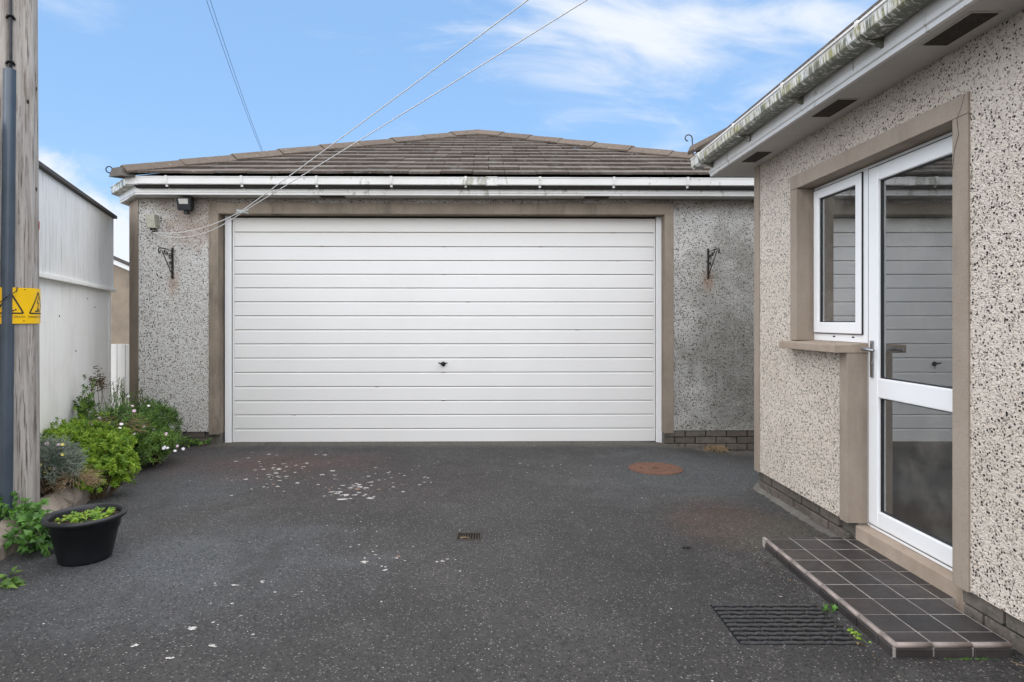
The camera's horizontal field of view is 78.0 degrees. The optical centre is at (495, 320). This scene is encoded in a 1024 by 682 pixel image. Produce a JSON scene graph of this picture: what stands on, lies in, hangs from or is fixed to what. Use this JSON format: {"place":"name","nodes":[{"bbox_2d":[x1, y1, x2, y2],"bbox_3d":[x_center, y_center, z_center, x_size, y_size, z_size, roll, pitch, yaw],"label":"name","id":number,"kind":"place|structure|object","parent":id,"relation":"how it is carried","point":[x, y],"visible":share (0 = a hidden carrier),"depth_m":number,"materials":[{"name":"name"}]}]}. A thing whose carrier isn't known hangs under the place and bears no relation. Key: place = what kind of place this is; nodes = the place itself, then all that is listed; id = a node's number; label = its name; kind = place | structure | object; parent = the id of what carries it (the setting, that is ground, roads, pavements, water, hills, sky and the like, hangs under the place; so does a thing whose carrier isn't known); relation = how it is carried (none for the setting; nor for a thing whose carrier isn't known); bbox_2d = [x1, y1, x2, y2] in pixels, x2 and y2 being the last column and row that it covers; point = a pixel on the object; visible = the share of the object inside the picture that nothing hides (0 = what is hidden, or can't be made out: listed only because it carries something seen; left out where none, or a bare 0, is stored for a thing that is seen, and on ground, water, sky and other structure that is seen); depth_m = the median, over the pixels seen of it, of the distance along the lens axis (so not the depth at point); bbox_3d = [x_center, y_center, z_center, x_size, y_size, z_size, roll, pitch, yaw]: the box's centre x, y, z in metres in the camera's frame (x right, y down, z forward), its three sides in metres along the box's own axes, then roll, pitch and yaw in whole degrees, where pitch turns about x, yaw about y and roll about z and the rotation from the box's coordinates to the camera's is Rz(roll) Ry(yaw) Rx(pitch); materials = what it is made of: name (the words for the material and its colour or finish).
{"place":"outdoors","nodes":[
{"label":"outdoors","id":0,"kind":"place"},
{"bbox_2d":[40,466,67,497],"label":"planting soil","id":1,"kind":"structure","parent":0,"point":[42,490],"depth_m":4.63,"materials":[{"name":"brown soil"}]},
{"bbox_2d":[0,491,43,525],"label":"leafy weed","id":2,"kind":"object","parent":1,"relation":"on","point":[25,509],"visible":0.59,"depth_m":3.69,"materials":[{"name":"green plant"}]},
{"bbox_2d":[40,431,90,496],"bbox_3d":[-3.031,0.967,4.326,0.545,0.474,0.524,0,0,26],"label":"pale flower clump","id":3,"kind":"object","parent":1,"relation":"on","point":[57,455],"visible":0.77,"depth_m":4.28,"materials":[{"name":"grey plant"}]},
{"bbox_2d":[43,465,105,491],"bbox_3d":[-2.872,1.066,4.328,0.375,0.130,0.378,0,0,0],"label":"dry thatch","id":4,"kind":"object","parent":1,"relation":"on","point":[89,476],"visible":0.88,"depth_m":4.30,"materials":[{"name":"plant"}]},
{"bbox_2d":[72,374,100,423],"bbox_3d":[-3.730,0.830,5.748,0.288,0.704,0.291,0,0,0],"label":"green shrub","id":5,"kind":"object","parent":1,"relation":"on","point":[83,406],"visible":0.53,"depth_m":5.73,"materials":[{"name":"green plant"}]},
{"bbox_2d":[40,406,138,461],"bbox_3d":[-3.375,0.934,5.129,0.715,0.501,0.795,0,0,0],"label":"green shrub","id":6,"kind":"object","parent":1,"relation":"on","point":[78,429],"visible":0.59,"depth_m":5.08,"materials":[{"name":"green plant"}]},
{"bbox_2d":[89,412,152,432],"bbox_3d":[-3.291,0.885,5.498,0.572,0.174,0.578,0,0,0],"label":"flowering plant","id":7,"kind":"object","parent":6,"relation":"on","point":[130,426],"visible":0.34,"depth_m":5.46,"materials":[{"name":"plant"}]},
{"bbox_2d":[89,366,107,410],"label":"bare twigs","id":8,"kind":"object","parent":1,"relation":"on","point":[99,381],"visible":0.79,"depth_m":6.30,"materials":[{"name":"brown plant"}]},
{"bbox_2d":[64,445,140,499],"bbox_3d":[-2.877,1.109,4.635,0.481,0.390,0.371,0,0,-17],"label":"lime shrub","id":9,"kind":"object","parent":1,"relation":"on","point":[117,467],"visible":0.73,"depth_m":4.62,"materials":[{"name":"green plant"}]},
{"bbox_2d":[77,429,136,462],"bbox_3d":[-3.121,1.032,5.043,0.455,0.344,0.438,0,0,-32],"label":"green shrub","id":10,"kind":"object","parent":1,"relation":"on","point":[117,442],"visible":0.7,"depth_m":4.99,"materials":[{"name":"green plant"}]},
{"bbox_2d":[108,377,142,412],"bbox_3d":[-3.710,0.887,6.343,0.349,0.666,0.251,0,0,0],"label":"tall weed","id":11,"kind":"object","parent":1,"relation":"on","point":[122,391],"visible":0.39,"depth_m":6.30,"materials":[{"name":"green plant"}]},
{"bbox_2d":[79,390,182,446],"bbox_3d":[-3.442,0.955,5.942,0.765,0.618,1.346,0,0,0],"label":"daisy bush","id":12,"kind":"object","parent":1,"relation":"on","point":[162,415],"visible":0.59,"depth_m":5.83,"materials":[{"name":"green plant"}]},
{"bbox_2d":[127,423,184,465],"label":"spilling daisies","id":13,"kind":"object","parent":1,"relation":"on","point":[148,447],"visible":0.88,"depth_m":5.58,"materials":[{"name":"green plant"}]},
{"bbox_2d":[206,0,262,150],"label":"overhead cable","id":14,"kind":"object","parent":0,"point":[233,70],"visible":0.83,"depth_m":11.54,"materials":[{"name":"rubber"}]},
{"bbox_2d":[38,0,877,261],"label":"sky","id":15,"kind":"structure","parent":0,"point":[121,82],"materials":[{"name":"blue"}]},
{"bbox_2d":[0,441,1023,681],"bbox_3d":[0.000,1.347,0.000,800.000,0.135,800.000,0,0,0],"label":"ground","id":16,"kind":"structure","parent":0,"point":[445,621],"depth_m":3.20,"materials":[{"name":"grey asphalt"}]},
{"bbox_2d":[0,566,25,588],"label":"creeping weed","id":17,"kind":"object","parent":16,"relation":"on","point":[11,582],"visible":0.99,"depth_m":3.09,"materials":[{"name":"green plant"}]},
{"bbox_2d":[0,0,39,520],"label":"utility pole","id":18,"kind":"object","parent":16,"relation":"on","point":[19,343],"visible":0.88,"depth_m":3.77,"materials":[{"name":"grey wood"}]},
{"bbox_2d":[0,287,40,323],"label":"danger sign","id":19,"kind":"object","parent":18,"relation":"attached to","point":[26,306],"visible":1,"depth_m":3.79,"materials":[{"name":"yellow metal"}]},
{"bbox_2d":[1,498,53,556],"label":"leafy weed","id":20,"kind":"object","parent":16,"relation":"on","point":[27,534],"visible":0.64,"depth_m":3.52,"materials":[{"name":"green plant"}]},
{"bbox_2d":[0,446,144,559],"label":"stone kerb","id":21,"kind":"structure","parent":16,"relation":"on","point":[70,496],"depth_m":4.17,"materials":[{"name":"grey stone"}]},
{"bbox_2d":[39,161,116,444],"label":"white outbuilding","id":22,"kind":"structure","parent":16,"relation":"on","point":[76,258],"depth_m":5.69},
{"bbox_2d":[40,503,127,566],"bbox_3d":[-2.245,1.175,3.460,0.401,0.249,0.401,0,0,0],"label":"plant pot","id":23,"kind":"object","parent":16,"relation":"on","point":[84,542],"visible":0.9,"depth_m":3.35,"materials":[{"name":"black plastic"}]},
{"bbox_2d":[55,506,115,523],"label":"pot seedlings","id":24,"kind":"object","parent":23,"relation":"on","point":[97,511],"visible":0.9,"depth_m":3.46,"materials":[{"name":"green plant"}]},
{"bbox_2d":[111,256,128,343],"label":"beige shed","id":25,"kind":"structure","parent":16,"relation":"on","point":[120,315],"depth_m":10.50,"materials":[{"name":"white concrete"}]},
{"bbox_2d":[111,344,128,411],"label":"board gate","id":26,"kind":"structure","parent":16,"relation":"on","point":[120,360],"depth_m":7.36,"materials":[{"name":"white wood"}]},
{"bbox_2d":[169,435,211,447],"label":"wall weed","id":27,"kind":"object","parent":16,"relation":"on","point":[196,441],"depth_m":6.65,"materials":[{"name":"green plant"}]},
{"bbox_2d":[105,129,753,450],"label":"garage","id":28,"kind":"structure","parent":16,"relation":"on","point":[477,285],"depth_m":6.91,"materials":[{"name":"concrete"}]},
{"bbox_2d":[146,214,158,233],"bbox_3d":[-3.639,-1.023,6.702,0.098,0.205,0.088,0,0,-1],"label":"junction box","id":29,"kind":"object","parent":28,"relation":"attached to","point":[152,221],"visible":0.98,"depth_m":6.66,"materials":[{"name":"beige plastic"}]},
{"bbox_2d":[152,0,586,237],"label":"overhead cable","id":30,"kind":"object","parent":29,"relation":"attached to","point":[376,112],"visible":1,"depth_m":4.46,"materials":[{"name":"white plastic"}]},
{"bbox_2d":[158,247,173,278],"bbox_3d":[-3.452,-0.615,6.615,0.021,0.330,0.264,0,0,3],"label":"wall bracket","id":31,"kind":"object","parent":28,"relation":"attached to","point":[171,256],"depth_m":6.73,"materials":[{"name":"black metal"}]},
{"bbox_2d":[176,198,193,214],"bbox_3d":[-3.264,-1.214,6.673,0.153,0.178,0.160,0,0,-1],"label":"floodlight","id":32,"kind":"object","parent":28,"relation":"attached to","point":[186,205],"visible":1,"depth_m":6.62,"materials":[{"name":"black plastic"}]},
{"bbox_2d":[233,218,654,441],"bbox_3d":[-0.555,0.101,6.930,4.627,2.449,0.114,0,0,-1],"label":"garage door","id":33,"kind":"structure","parent":28,"relation":"in","point":[345,329],"depth_m":6.93,"materials":[{"name":"paint"}]},
{"bbox_2d":[707,248,719,278],"bbox_3d":[2.311,-0.615,6.698,0.025,0.330,0.265,0,0,-6],"label":"wall bracket","id":34,"kind":"object","parent":28,"relation":"attached to","point":[708,263],"depth_m":6.80,"materials":[{"name":"black metal"}]},
{"bbox_2d":[34,446,835,681],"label":"lichen patch","id":35,"kind":"object","parent":16,"relation":"on","point":[190,628],"visible":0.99,"depth_m":4.59,"materials":[{"name":"white plant"}]},
{"bbox_2d":[456,532,481,539],"bbox_3d":[-0.160,1.392,3.810,0.154,0.215,0.130,0,0,0],"label":"gully grate","id":36,"kind":"object","parent":16,"relation":"in","point":[469,535],"visible":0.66,"depth_m":3.84,"materials":[{"name":"grey"}]},
{"bbox_2d":[628,462,682,474],"bbox_3d":[1.406,1.306,5.556,0.472,0.028,0.472,0,0,0],"label":"manhole cover","id":37,"kind":"object","parent":16,"relation":"on","point":[653,468],"visible":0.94,"depth_m":5.54,"materials":[{"name":"metal"}]},
{"bbox_2d":[703,444,730,452],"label":"dry weed","id":38,"kind":"object","parent":16,"relation":"on","point":[721,448],"visible":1,"depth_m":6.74,"materials":[{"name":"plant"}]},
{"bbox_2d":[711,603,863,644],"bbox_3d":[1.242,1.296,2.713,0.523,0.008,0.358,0,0,0],"label":"drain grate","id":39,"kind":"object","parent":16,"relation":"on","point":[775,624],"visible":0.99,"depth_m":2.69,"materials":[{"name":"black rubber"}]},
{"bbox_2d":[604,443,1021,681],"bbox_3d":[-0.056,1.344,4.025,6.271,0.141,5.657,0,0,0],"label":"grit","id":40,"kind":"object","parent":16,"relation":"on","point":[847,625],"visible":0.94,"depth_m":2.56,"materials":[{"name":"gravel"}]},
{"bbox_2d":[752,549,879,659],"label":"leaf litter","id":41,"kind":"object","parent":16,"relation":"on","point":[818,606],"visible":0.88,"depth_m":3.03,"materials":[{"name":"plant"}]},
{"bbox_2d":[823,603,837,611],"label":"weed","id":42,"kind":"object","parent":16,"relation":"on","point":[834,606],"visible":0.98,"depth_m":2.80,"materials":[{"name":"green plant"}]},
{"bbox_2d":[685,0,1023,654],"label":"house","id":43,"kind":"structure","parent":16,"relation":"on","point":[875,150],"depth_m":3.19,"materials":[{"name":"concrete"}]},
{"bbox_2d":[814,167,867,342],"bbox_3d":[2.133,-0.373,3.878,0.084,1.000,0.600,0,0,0],"label":"window","id":44,"kind":"structure","parent":43,"relation":"in","point":[841,204],"depth_m":3.86,"materials":[{"name":"white plastic"}]},
{"bbox_2d":[861,132,951,570],"bbox_3d":[2.100,0.141,3.166,0.150,2.027,0.821,0,0,0],"label":"glazed door","id":45,"kind":"structure","parent":43,"relation":"in","point":[909,349],"depth_m":3.21,"materials":[{"name":"white plastic"}]},
{"bbox_2d":[848,628,870,642],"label":"weed","id":46,"kind":"object","parent":16,"relation":"on","point":[851,629],"visible":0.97,"depth_m":2.60,"materials":[{"name":"green plant"}]},
{"bbox_2d":[762,537,1012,657],"bbox_3d":[1.773,1.314,2.999,0.524,0.172,1.196,0,0,0],"label":"tiled step","id":47,"kind":"object","parent":16,"relation":"on","point":[891,608],"visible":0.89,"depth_m":2.79,"materials":[{"name":"tile"}]},
{"bbox_2d":[943,657,997,659],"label":"moss clump","id":48,"kind":"object","parent":16,"relation":"on","point":[968,658],"visible":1,"depth_m":2.39,"materials":[{"name":"green plant"}]}
]}

